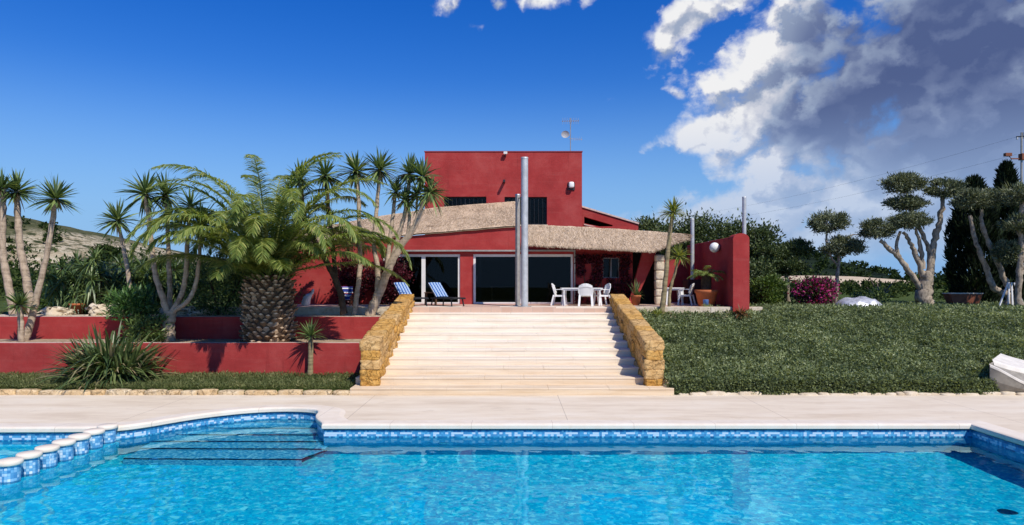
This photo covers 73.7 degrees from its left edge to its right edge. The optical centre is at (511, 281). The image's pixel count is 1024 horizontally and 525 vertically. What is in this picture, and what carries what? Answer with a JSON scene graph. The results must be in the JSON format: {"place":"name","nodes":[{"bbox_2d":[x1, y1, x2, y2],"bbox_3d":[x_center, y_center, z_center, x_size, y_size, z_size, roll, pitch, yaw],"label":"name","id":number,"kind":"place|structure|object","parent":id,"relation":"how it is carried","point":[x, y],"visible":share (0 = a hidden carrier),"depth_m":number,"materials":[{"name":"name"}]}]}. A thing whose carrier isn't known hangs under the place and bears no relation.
{"place":"outdoors","nodes":[
{"label":"outdoors","id":0,"kind":"place"},
{"bbox_2d":[6,215,225,270],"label":"hill","id":1,"kind":"structure","parent":0,"point":[79,241],"depth_m":146.05,"materials":[{"name":"stone"}]},
{"bbox_2d":[6,215,201,270],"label":"hill scrub","id":2,"kind":"object","parent":1,"relation":"on","point":[41,225],"visible":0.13,"depth_m":143.34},
{"bbox_2d":[296,302,717,312],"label":"patio","id":3,"kind":"structure","parent":0,"point":[481,308],"depth_m":26.45,"materials":[{"name":"stone"}]},
{"bbox_2d":[301,289,313,305],"bbox_3d":[-8.450,0.674,28.227,0.506,0.723,0.364,0,0,-22],"label":"garden ornament","id":4,"kind":"object","parent":3,"relation":"on","point":[306,299],"visible":0.95,"depth_m":28.09,"materials":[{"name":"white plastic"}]},
{"bbox_2d":[338,286,352,305],"bbox_3d":[-6.723,0.602,27.605,0.480,0.823,0.550,0,0,0],"label":"lounge chair","id":5,"kind":"object","parent":3,"relation":"on","point":[348,291],"visible":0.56,"depth_m":27.74,"materials":[{"name":"fabric"}]},
{"bbox_2d":[393,282,428,306],"bbox_3d":[-4.132,0.525,27.826,0.645,0.963,1.800,0,0,-38],"label":"sun lounger","id":6,"kind":"object","parent":3,"relation":"on","point":[401,287],"visible":0.65,"depth_m":28.23,"materials":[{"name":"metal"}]},
{"bbox_2d":[428,282,465,306],"bbox_3d":[-2.664,0.525,27.728,0.645,0.963,1.800,0,0,-40],"label":"sun lounger","id":7,"kind":"object","parent":3,"relation":"on","point":[437,290],"visible":1,"depth_m":28.03,"materials":[{"name":"blue fabric"}]},
{"bbox_2d":[513,194,520,305],"bbox_3d":[0.368,-1.256,27.295,0.392,4.512,0.884,0,0,-34],"label":"steel post","id":8,"kind":"object","parent":3,"relation":"on","point":[517,249],"visible":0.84,"depth_m":27.42,"materials":[{"name":"metal"}]},
{"bbox_2d":[551,283,567,305],"bbox_3d":[1.948,0.545,28.255,0.630,0.927,0.635,0,0,12],"label":"garden chair","id":9,"kind":"object","parent":3,"relation":"on","point":[555,295],"visible":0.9,"depth_m":28.04,"materials":[{"name":"white plastic"}]},
{"bbox_2d":[560,288,602,305],"bbox_3d":[2.877,0.640,28.400,1.700,0.731,0.900,0,0,0],"label":"garden table","id":10,"kind":"object","parent":3,"relation":"on","point":[573,289],"visible":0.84,"depth_m":28.00,"materials":[{"name":"white plastic"}]},
{"bbox_2d":[578,283,593,305],"bbox_3d":[2.977,0.545,27.528,0.635,0.927,0.630,0,0,8],"label":"garden chair","id":11,"kind":"object","parent":3,"relation":"on","point":[585,290],"visible":1,"depth_m":27.30,"materials":[{"name":"white plastic"}]},
{"bbox_2d":[593,283,610,305],"bbox_3d":[3.753,0.545,28.256,0.630,0.927,0.635,0,0,-16],"label":"garden chair","id":12,"kind":"object","parent":3,"relation":"on","point":[607,287],"visible":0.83,"depth_m":28.27,"materials":[{"name":"white plastic"}]},
{"bbox_2d":[630,295,640,304],"bbox_3d":[5.186,0.789,28.600,0.449,0.418,0.449,0,0,0],"label":"flower pot","id":13,"kind":"object","parent":3,"relation":"on","point":[635,299],"visible":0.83,"depth_m":28.45,"materials":[{"name":"ceramic"}]},
{"bbox_2d":[628,279,643,298],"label":"potted plant","id":14,"kind":"object","parent":13,"relation":"in","point":[636,292],"visible":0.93,"depth_m":28.58,"materials":[{"name":"green plant"}]},
{"bbox_2d":[654,255,663,304],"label":"stone pillar","id":15,"kind":"structure","parent":3,"relation":"on","point":[658,269],"depth_m":29.01,"materials":[{"name":"stone"}]},
{"bbox_2d":[666,288,683,304],"bbox_3d":[6.878,0.640,29.200,0.800,0.731,0.800,0,0,0],"label":"garden table","id":16,"kind":"object","parent":3,"relation":"on","point":[677,289],"visible":0.52,"depth_m":28.86,"materials":[{"name":"white plastic"}]},
{"bbox_2d":[677,283,695,304],"bbox_3d":[7.327,0.545,28.589,0.630,0.927,0.635,0,0,30],"label":"garden chair","id":17,"kind":"object","parent":3,"relation":"on","point":[691,289],"visible":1,"depth_m":28.45,"materials":[{"name":"white plastic"}]},
{"bbox_2d":[683,279,700,303],"bbox_3d":[8.128,0.458,30.700,0.670,1.084,1.000,0,0,0],"label":"chair","id":18,"kind":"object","parent":3,"relation":"on","point":[687,283],"depth_m":30.20,"materials":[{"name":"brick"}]},
{"bbox_2d":[690,218,693,303],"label":"steel post","id":19,"kind":"object","parent":3,"relation":"on","point":[692,244],"visible":0.77,"depth_m":30.22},
{"bbox_2d":[694,290,718,305],"bbox_3d":[7.775,0.669,27.300,0.938,0.658,0.938,0,0,0],"label":"flower pot","id":20,"kind":"object","parent":3,"relation":"on","point":[709,295],"visible":0.81,"depth_m":26.97,"materials":[{"name":"ceramic"}]},
{"bbox_2d":[687,265,725,289],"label":"potted palm","id":21,"kind":"object","parent":20,"relation":"in","point":[706,281],"visible":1,"depth_m":27.14,"materials":[{"name":"green plant"}]},
{"bbox_2d":[0,419,1023,524],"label":"water","id":22,"kind":"structure","parent":0,"point":[283,472],"depth_m":11.93,"materials":[{"name":"liquid"}]},
{"bbox_2d":[0,394,1023,445],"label":"pool deck","id":23,"kind":"structure","parent":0,"point":[1006,411],"depth_m":17.57,"materials":[{"name":"stone"}]},
{"bbox_2d":[0,389,349,394],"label":"kerb stones","id":24,"kind":"object","parent":23,"relation":"on","point":[161,392],"visible":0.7,"depth_m":19.51,"materials":[{"name":"yellow stone"}]},
{"bbox_2d":[350,306,673,394],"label":"staircase","id":25,"kind":"structure","parent":23,"relation":"on","point":[512,353],"depth_m":21.78,"materials":[{"name":"stone"}]},
{"bbox_2d":[359,294,414,385],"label":"parapet wall","id":26,"kind":"structure","parent":25,"relation":"on","point":[379,340],"depth_m":20.87,"materials":[{"name":"yellow stone"}]},
{"bbox_2d":[518,157,530,306],"bbox_3d":[0.495,-1.931,26.750,0.540,5.862,0.540,0,0,0],"label":"steel post","id":27,"kind":"object","parent":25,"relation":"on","point":[524,231],"visible":1,"depth_m":26.64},
{"bbox_2d":[609,294,664,385],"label":"parapet wall","id":28,"kind":"structure","parent":25,"relation":"on","point":[644,340],"depth_m":20.97,"materials":[{"name":"yellow stone"}]},
{"bbox_2d":[677,391,1023,395],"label":"edging stones","id":29,"kind":"object","parent":23,"relation":"on","point":[912,393],"visible":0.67,"depth_m":19.50,"materials":[{"name":"stone"}]},
{"bbox_2d":[0,288,1023,392],"bbox_3d":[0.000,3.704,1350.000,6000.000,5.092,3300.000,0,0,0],"label":"terrain","id":30,"kind":"structure","parent":0,"point":[3,301],"depth_m":22.41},
{"bbox_2d":[23,266,69,310],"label":"leafy shrub","id":31,"kind":"object","parent":30,"relation":"on","point":[43,304],"visible":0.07,"depth_m":28.64,"materials":[{"name":"green plant"}]},
{"bbox_2d":[33,250,106,311],"bbox_3d":[-17.447,0.336,27.492,2.733,3.336,2.778,0,0,0],"label":"yucca shrub","id":32,"kind":"object","parent":30,"relation":"on","point":[56,279],"visible":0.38,"depth_m":26.83,"materials":[{"name":"green plant"}]},
{"bbox_2d":[68,303,85,313],"bbox_3d":[-16.930,1.069,26.600,0.612,0.418,0.612,0,0,0],"label":"flower pot","id":33,"kind":"object","parent":30,"relation":"on","point":[81,310],"visible":0.59,"depth_m":26.40,"materials":[{"name":"ceramic"}]},
{"bbox_2d":[89,243,121,265],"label":"round tree","id":34,"kind":"object","parent":30,"relation":"on","point":[108,247],"visible":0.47,"depth_m":117.72,"materials":[{"name":"green plant"}]},
{"bbox_2d":[33,319,179,392],"bbox_3d":[-12.431,2.549,21.203,4.474,2.674,3.938,0,0,-19],"label":"strap plant","id":35,"kind":"object","parent":30,"relation":"on","point":[110,361],"visible":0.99,"depth_m":20.67,"materials":[{"name":"green plant"}]},
{"bbox_2d":[0,238,241,299],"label":"orchard","id":36,"kind":"object","parent":30,"relation":"on","point":[15,273],"visible":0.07,"depth_m":51.98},
{"bbox_2d":[98,280,161,331],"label":"leafy shrub","id":37,"kind":"object","parent":30,"relation":"on","point":[121,306],"visible":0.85,"depth_m":23.97,"materials":[{"name":"green plant"}]},
{"bbox_2d":[111,261,185,308],"bbox_3d":[-14.711,0.273,27.572,2.657,2.200,2.561,0,0,0],"label":"leafy shrub","id":38,"kind":"object","parent":30,"relation":"on","point":[141,272],"visible":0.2,"depth_m":27.10,"materials":[{"name":"green plant"}]},
{"bbox_2d":[132,254,195,312],"bbox_3d":[-14.350,0.237,27.888,3.078,2.824,2.798,0,0,0],"label":"yucca shrub","id":39,"kind":"object","parent":30,"relation":"on","point":[178,268],"visible":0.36,"depth_m":27.53,"materials":[{"name":"green plant"}]},
{"bbox_2d":[0,370,359,389],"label":"grass strip","id":40,"kind":"object","parent":30,"relation":"on","point":[174,379],"depth_m":20.48,"materials":[{"name":"plant"}]},
{"bbox_2d":[0,342,360,376],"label":"planter wall","id":41,"kind":"structure","parent":30,"relation":"on","point":[231,357],"depth_m":22.54,"materials":[{"name":"paint"}]},
{"bbox_2d":[0,339,361,341],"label":"planter soil","id":42,"kind":"structure","parent":30,"relation":"on","point":[193,340],"depth_m":24.02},
{"bbox_2d":[0,288,40,341],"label":"yucca tree","id":43,"kind":"object","parent":42,"relation":"on","point":[19,306],"visible":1,"depth_m":23.43,"materials":[{"name":"green plant"}]},
{"bbox_2d":[24,175,80,340],"bbox_3d":[-16.253,-0.889,24.346,1.946,6.147,1.950,0,0,0],"label":"yucca tree","id":44,"kind":"object","parent":42,"relation":"on","point":[55,194],"visible":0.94,"depth_m":24.12,"materials":[{"name":"green plant"}]},
{"bbox_2d":[119,309,174,341],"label":"leafy shrub","id":45,"kind":"object","parent":42,"relation":"on","point":[151,321],"visible":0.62,"depth_m":23.32,"materials":[{"name":"green plant"}]},
{"bbox_2d":[114,168,223,340],"bbox_3d":[-11.799,-1.001,23.997,3.953,6.246,2.542,0,0,0],"label":"yucca tree","id":46,"kind":"object","parent":42,"relation":"on","point":[170,309],"visible":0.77,"depth_m":23.75,"materials":[{"name":"green plant"}]},
{"bbox_2d":[124,151,411,341],"bbox_3d":[-8.431,-1.167,24.125,9.131,6.685,8.471,0,0,-27],"label":"palm tree","id":47,"kind":"object","parent":42,"relation":"on","point":[259,249],"visible":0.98,"depth_m":22.91,"materials":[{"name":"plant"}]},
{"bbox_2d":[0,316,379,338],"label":"planter wall","id":48,"kind":"structure","parent":30,"relation":"on","point":[219,327],"depth_m":24.69,"materials":[{"name":"paint"}]},
{"bbox_2d":[0,314,381,316],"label":"gravel bed","id":49,"kind":"object","parent":30,"relation":"on","point":[185,315],"depth_m":25.42,"materials":[{"name":"gravel"}]},
{"bbox_2d":[0,169,27,314],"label":"yucca tree","id":50,"kind":"object","parent":49,"relation":"on","point":[4,264],"visible":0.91,"depth_m":25.31,"materials":[{"name":"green plant"}]},
{"bbox_2d":[0,169,38,314],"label":"yucca tree","id":51,"kind":"object","parent":49,"relation":"on","point":[25,272],"visible":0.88,"depth_m":25.70,"materials":[{"name":"green plant"}]},
{"bbox_2d":[36,304,76,315],"bbox_3d":[-17.129,1.157,25.709,1.025,0.572,1.034,0,0,0],"label":"rock","id":52,"kind":"object","parent":49,"relation":"on","point":[57,309],"visible":0.73,"depth_m":25.50,"materials":[{"name":"stone"}]},
{"bbox_2d":[82,303,110,315],"bbox_3d":[-15.231,1.152,25.685,0.931,0.669,1.544,0,0,39],"label":"rock","id":53,"kind":"object","parent":49,"relation":"on","point":[95,310],"visible":0.38,"depth_m":25.28,"materials":[{"name":"stone"}]},
{"bbox_2d":[60,244,148,313],"bbox_3d":[-15.959,0.144,26.952,3.396,3.192,3.085,0,0,-31],"label":"yucca shrub","id":54,"kind":"object","parent":49,"relation":"on","point":[96,275],"visible":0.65,"depth_m":26.55,"materials":[{"name":"green plant"}]},
{"bbox_2d":[90,197,139,313],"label":"yucca tree","id":55,"kind":"object","parent":49,"relation":"on","point":[117,223],"visible":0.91,"depth_m":25.23,"materials":[{"name":"green plant"}]},
{"bbox_2d":[161,305,195,315],"bbox_3d":[-12.470,1.137,25.721,1.351,0.586,1.032,0,0,-15],"label":"rock","id":56,"kind":"object","parent":49,"relation":"on","point":[181,312],"visible":0.2,"depth_m":25.42,"materials":[{"name":"stone"}]},
{"bbox_2d":[187,307,212,315],"bbox_3d":[-11.810,1.202,25.735,1.059,0.451,0.651,0,0,-33],"label":"rock","id":57,"kind":"object","parent":49,"relation":"on","point":[197,312],"visible":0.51,"depth_m":25.46,"materials":[{"name":"stone"}]},
{"bbox_2d":[277,153,346,314],"bbox_3d":[-7.362,-1.790,25.205,2.649,6.090,1.679,0,0,-27],"label":"yucca tree","id":58,"kind":"object","parent":49,"relation":"on","point":[324,171],"visible":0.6,"depth_m":25.11,"materials":[{"name":"green plant"}]},
{"bbox_2d":[331,151,374,314],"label":"yucca tree","id":59,"kind":"object","parent":49,"relation":"on","point":[353,163],"visible":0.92,"depth_m":25.52,"materials":[{"name":"green plant"}]},
{"bbox_2d":[356,148,449,315],"bbox_3d":[-4.004,-1.875,25.281,3.791,6.349,1.829,0,0,16],"label":"yucca tree","id":60,"kind":"object","parent":49,"relation":"on","point":[411,167],"visible":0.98,"depth_m":25.15,"materials":[{"name":"green plant"}]},
{"bbox_2d":[161,249,251,315],"bbox_3d":[-10.971,0.283,26.085,4.246,3.284,2.967,0,0,0],"label":"round shrub","id":61,"kind":"object","parent":30,"relation":"on","point":[202,285],"visible":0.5,"depth_m":25.70,"materials":[{"name":"green plant"}]},
{"bbox_2d":[211,265,309,305],"bbox_3d":[-10.000,0.032,27.304,3.550,3.119,2.773,0,0,11],"label":"round shrub","id":62,"kind":"object","parent":30,"relation":"on","point":[274,272],"visible":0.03,"depth_m":26.97,"materials":[{"name":"green plant"}]},
{"bbox_2d":[294,320,325,375],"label":"yucca tree","id":63,"kind":"object","parent":30,"relation":"on","point":[310,333],"visible":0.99,"depth_m":22.23,"materials":[{"name":"green plant"}]},
{"bbox_2d":[291,151,658,303],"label":"house","id":64,"kind":"structure","parent":30,"relation":"on","point":[464,247],"depth_m":33.00,"materials":[{"name":"red paint"}]},
{"bbox_2d":[332,249,370,304],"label":"creeper","id":65,"kind":"object","parent":64,"relation":"attached to","point":[350,273],"visible":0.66,"depth_m":29.11,"materials":[{"name":"red plant"}]},
{"bbox_2d":[362,256,415,304],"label":"creeper","id":66,"kind":"object","parent":64,"relation":"attached to","point":[393,279],"visible":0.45,"depth_m":29.13,"materials":[{"name":"red plant"}]},
{"bbox_2d":[383,254,459,303],"bbox_3d":[-3.950,-0.097,29.870,3.378,2.170,0.120,0,0,0],"label":"sliding door","id":67,"kind":"structure","parent":64,"relation":"in","point":[423,256],"depth_m":29.81,"materials":[{"name":"white metal"}]},
{"bbox_2d":[444,197,485,206],"bbox_3d":[-2.267,-3.397,33.165,2.055,1.395,0.190,0,0,0],"label":"upper window","id":68,"kind":"structure","parent":64,"relation":"in","point":[445,197],"depth_m":33.20,"materials":[{"name":"glass"}]},
{"bbox_2d":[473,254,572,303],"bbox_3d":[0.490,-0.098,29.855,4.359,2.168,0.150,0,0,0],"label":"sliding door","id":69,"kind":"structure","parent":64,"relation":"in","point":[481,256],"depth_m":29.81,"materials":[{"name":"white metal"}]},
{"bbox_2d":[505,197,546,225],"bbox_3d":[0.665,-3.377,33.105,2.135,1.405,0.310,0,0,0],"label":"upper window","id":70,"kind":"structure","parent":64,"relation":"in","point":[538,198],"depth_m":33.20,"materials":[{"name":"metal"}]},
{"bbox_2d":[561,118,581,150],"bbox_3d":[3.105,-7.279,35.500,1.110,2.447,0.440,0,0,0],"label":"aerial","id":71,"kind":"object","parent":64,"relation":"on","point":[564,134],"visible":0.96,"depth_m":35.39,"materials":[{"name":"metal"}]},
{"bbox_2d":[574,253,631,303],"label":"creeper","id":72,"kind":"object","parent":64,"relation":"attached to","point":[597,275],"visible":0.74,"depth_m":29.61,"materials":[{"name":"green plant"}]},
{"bbox_2d":[528,225,692,252],"bbox_3d":[4.181,-1.800,28.815,7.455,1.360,1.969,0,0,0],"label":"reed awning","id":73,"kind":"object","parent":64,"relation":"attached to","point":[593,238],"visible":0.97,"depth_m":28.94,"materials":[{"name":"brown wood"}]},
{"bbox_2d":[206,307,762,318],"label":"terrace kerb","id":74,"kind":"structure","parent":30,"relation":"on","point":[325,310],"depth_m":26.11,"materials":[{"name":"stone"}]},
{"bbox_2d":[658,196,687,312],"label":"yucca tree","id":75,"kind":"object","parent":30,"relation":"on","point":[672,211],"visible":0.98,"depth_m":25.93,"materials":[{"name":"green plant"}]},
{"bbox_2d":[667,242,691,306],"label":"yucca tree","id":76,"kind":"object","parent":30,"relation":"on","point":[679,254],"visible":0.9,"depth_m":26.55,"materials":[{"name":"green plant"}]},
{"bbox_2d":[663,233,748,319],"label":"terrace wall","id":77,"kind":"structure","parent":30,"relation":"on","point":[730,258],"depth_m":27.18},
{"bbox_2d":[709,242,719,252],"bbox_3d":[8.285,-1.380,27.900,0.419,0.410,0.408,0,0,0],"label":"globe lamp","id":78,"kind":"object","parent":77,"relation":"attached to","point":[714,247],"visible":1,"depth_m":27.76,"materials":[{"name":"glass"}]},
{"bbox_2d":[628,203,800,303],"bbox_3d":[10.358,-0.931,36.829,9.485,6.692,5.576,0,0,34],"label":"hedge","id":79,"kind":"object","parent":30,"relation":"on","point":[706,232],"visible":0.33,"depth_m":35.68,"materials":[{"name":"green plant"}]},
{"bbox_2d":[733,304,750,319],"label":"plant tuft","id":80,"kind":"object","parent":30,"relation":"on","point":[740,311],"visible":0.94,"depth_m":25.64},
{"bbox_2d":[742,196,745,233],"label":"steel post","id":81,"kind":"object","parent":30,"relation":"on","point":[744,214],"visible":0.46,"depth_m":29.42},
{"bbox_2d":[749,270,790,304],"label":"light shrub","id":82,"kind":"object","parent":30,"relation":"on","point":[769,284],"visible":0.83,"depth_m":32.25,"materials":[{"name":"green plant"}]},
{"bbox_2d":[753,236,815,301],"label":"olive tree","id":83,"kind":"object","parent":30,"relation":"on","point":[791,264],"visible":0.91,"depth_m":34.64,"materials":[{"name":"green plant"}]},
{"bbox_2d":[787,274,841,304],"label":"bougainvillea","id":84,"kind":"object","parent":30,"relation":"on","point":[808,286],"visible":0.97,"depth_m":32.59,"materials":[{"name":"pink plant"}]},
{"bbox_2d":[638,300,1023,394],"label":"ground cover","id":85,"kind":"object","parent":30,"relation":"on","point":[843,378],"visible":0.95,"depth_m":22.33,"materials":[{"name":"green plant"}]},
{"bbox_2d":[802,206,867,302],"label":"olive tree","id":86,"kind":"object","parent":30,"relation":"on","point":[839,246],"visible":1,"depth_m":33.70,"materials":[{"name":"green plant"}]},
{"bbox_2d":[835,296,881,305],"bbox_3d":[15.981,0.978,31.500,2.100,0.576,1.600,0,0,0],"label":"tarpaulin","id":87,"kind":"object","parent":30,"relation":"on","point":[862,300],"visible":0.7,"depth_m":30.97,"materials":[{"name":"plastic"}]},
{"bbox_2d":[849,286,892,301],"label":"leafy shrub","id":88,"kind":"object","parent":30,"relation":"on","point":[880,294],"visible":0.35,"depth_m":36.02,"materials":[{"name":"green plant"}]},
{"bbox_2d":[783,277,1023,299],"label":"scrubland","id":89,"kind":"structure","parent":30,"relation":"on","point":[896,287],"depth_m":72.40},
{"bbox_2d":[855,170,970,304],"bbox_3d":[19.150,-2.024,32.874,5.406,6.818,2.652,0,0,0],"label":"olive tree","id":90,"kind":"object","parent":30,"relation":"on","point":[903,184],"visible":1,"depth_m":32.64,"materials":[{"name":"green plant"}]},
{"bbox_2d":[942,293,983,304],"bbox_3d":[21.788,0.930,33.000,1.630,0.741,0.670,0,0,0],"label":"trough","id":91,"kind":"object","parent":30,"relation":"on","point":[965,298],"visible":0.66,"depth_m":32.73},
{"bbox_2d":[941,174,1007,302],"bbox_3d":[24.299,-2.216,35.958,2.952,7.032,2.994,0,0,-37],"label":"cypress tree","id":92,"kind":"object","parent":30,"relation":"on","point":[959,276],"visible":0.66,"depth_m":35.42,"materials":[{"name":"green plant"}]},
{"bbox_2d":[946,185,1013,304],"bbox_3d":[21.561,-1.625,31.673,2.693,5.759,1.870,0,0,-25],"label":"olive tree","id":93,"kind":"object","parent":30,"relation":"on","point":[971,198],"visible":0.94,"depth_m":31.41,"materials":[{"name":"green plant"}]},
{"bbox_2d":[988,182,1023,306],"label":"olive tree","id":94,"kind":"object","parent":30,"relation":"on","point":[1001,250],"visible":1,"depth_m":30.44,"materials":[{"name":"green plant"}]},
{"bbox_2d":[989,354,1023,392],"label":"plastic shell","id":95,"kind":"object","parent":30,"relation":"on","point":[1006,372],"visible":1,"depth_m":19.62},
{"bbox_2d":[992,159,1023,302],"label":"cypress tree","id":96,"kind":"object","parent":30,"relation":"on","point":[1006,172],"visible":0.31,"depth_m":36.58,"materials":[{"name":"green plant"}]},
{"bbox_2d":[999,282,1023,305],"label":"tree props","id":97,"kind":"object","parent":30,"relation":"on","point":[1008,287],"visible":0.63,"depth_m":30.94,"materials":[{"name":"white wood"}]},
{"bbox_2d":[1003,132,1023,183],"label":"power pole","id":98,"kind":"object","parent":30,"relation":"on","point":[1021,155],"visible":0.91,"depth_m":74.93,"materials":[{"name":"metal"}]},
{"bbox_2d":[0,0,1023,276],"label":"sky","id":99,"kind":"structure","parent":0,"point":[705,104],"materials":[{"name":"blue"}]},
{"bbox_2d":[749,251,903,279],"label":"wooded hill","id":100,"kind":"structure","parent":0,"point":[831,269],"depth_m":289.68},
{"bbox_2d":[779,239,1013,282],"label":"hill woodland","id":101,"kind":"object","parent":100,"relation":"on","point":[893,273],"visible":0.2,"depth_m":288.23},
{"bbox_2d":[781,276,942,285],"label":"dry field","id":102,"kind":"structure","parent":0,"point":[843,278],"depth_m":186.97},
{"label":"pool floor","id":103,"kind":"structure","parent":0,"visible":0},
{"bbox_2d":[0,457,23,482],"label":"pool post","id":104,"kind":"object","parent":103,"relation":"on","point":[10,469],"visible":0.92,"depth_m":11.91,"materials":[{"name":"tile"}]},
{"bbox_2d":[15,450,42,474],"bbox_3d":[-8.850,4.044,12.515,0.410,1.812,0.410,0,0,-21],"label":"pool post","id":105,"kind":"object","parent":103,"relation":"on","point":[30,464],"visible":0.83,"depth_m":12.40,"materials":[{"name":"tile"}]},
{"bbox_2d":[34,444,59,466],"bbox_3d":[-8.850,4.044,13.000,0.410,1.812,0.410,0,0,38],"label":"pool post","id":106,"kind":"object","parent":103,"relation":"on","point":[49,457],"visible":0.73,"depth_m":12.90,"materials":[{"name":"tile"}]},
{"bbox_2d":[51,438,75,460],"bbox_3d":[-8.850,4.044,13.485,0.410,1.812,0.410,0,0,-44],"label":"pool post","id":107,"kind":"object","parent":103,"relation":"on","point":[66,451],"visible":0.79,"depth_m":13.38,"materials":[{"name":"tile"}]},
{"bbox_2d":[68,433,90,453],"bbox_3d":[-8.850,4.044,13.970,0.410,1.812,0.410,0,0,-25],"label":"pool post","id":108,"kind":"object","parent":103,"relation":"on","point":[81,445],"visible":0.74,"depth_m":13.87,"materials":[{"name":"tile"}]},
{"bbox_2d":[83,428,104,447],"bbox_3d":[-8.850,4.044,14.455,0.410,1.812,0.410,0,0,-4],"label":"pool post","id":109,"kind":"object","parent":103,"relation":"on","point":[96,440],"visible":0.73,"depth_m":14.35,"materials":[{"name":"tile"}]},
{"bbox_2d":[97,423,117,442],"bbox_3d":[-8.850,4.044,14.940,0.410,1.812,0.410,0,0,-36],"label":"pool post","id":110,"kind":"object","parent":103,"relation":"on","point":[109,434],"visible":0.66,"depth_m":14.83,"materials":[{"name":"tile"}]},
{"bbox_2d":[0,412,1023,454],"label":"pool wall","id":111,"kind":"structure","parent":103,"relation":"on","point":[926,433],"depth_m":15.30,"materials":[{"name":"tile"}]},
{"bbox_2d":[0,404,1023,445],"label":"pool coping","id":112,"kind":"object","parent":111,"relation":"on","point":[328,417],"visible":0.93,"depth_m":15.27,"materials":[{"name":"stone"}]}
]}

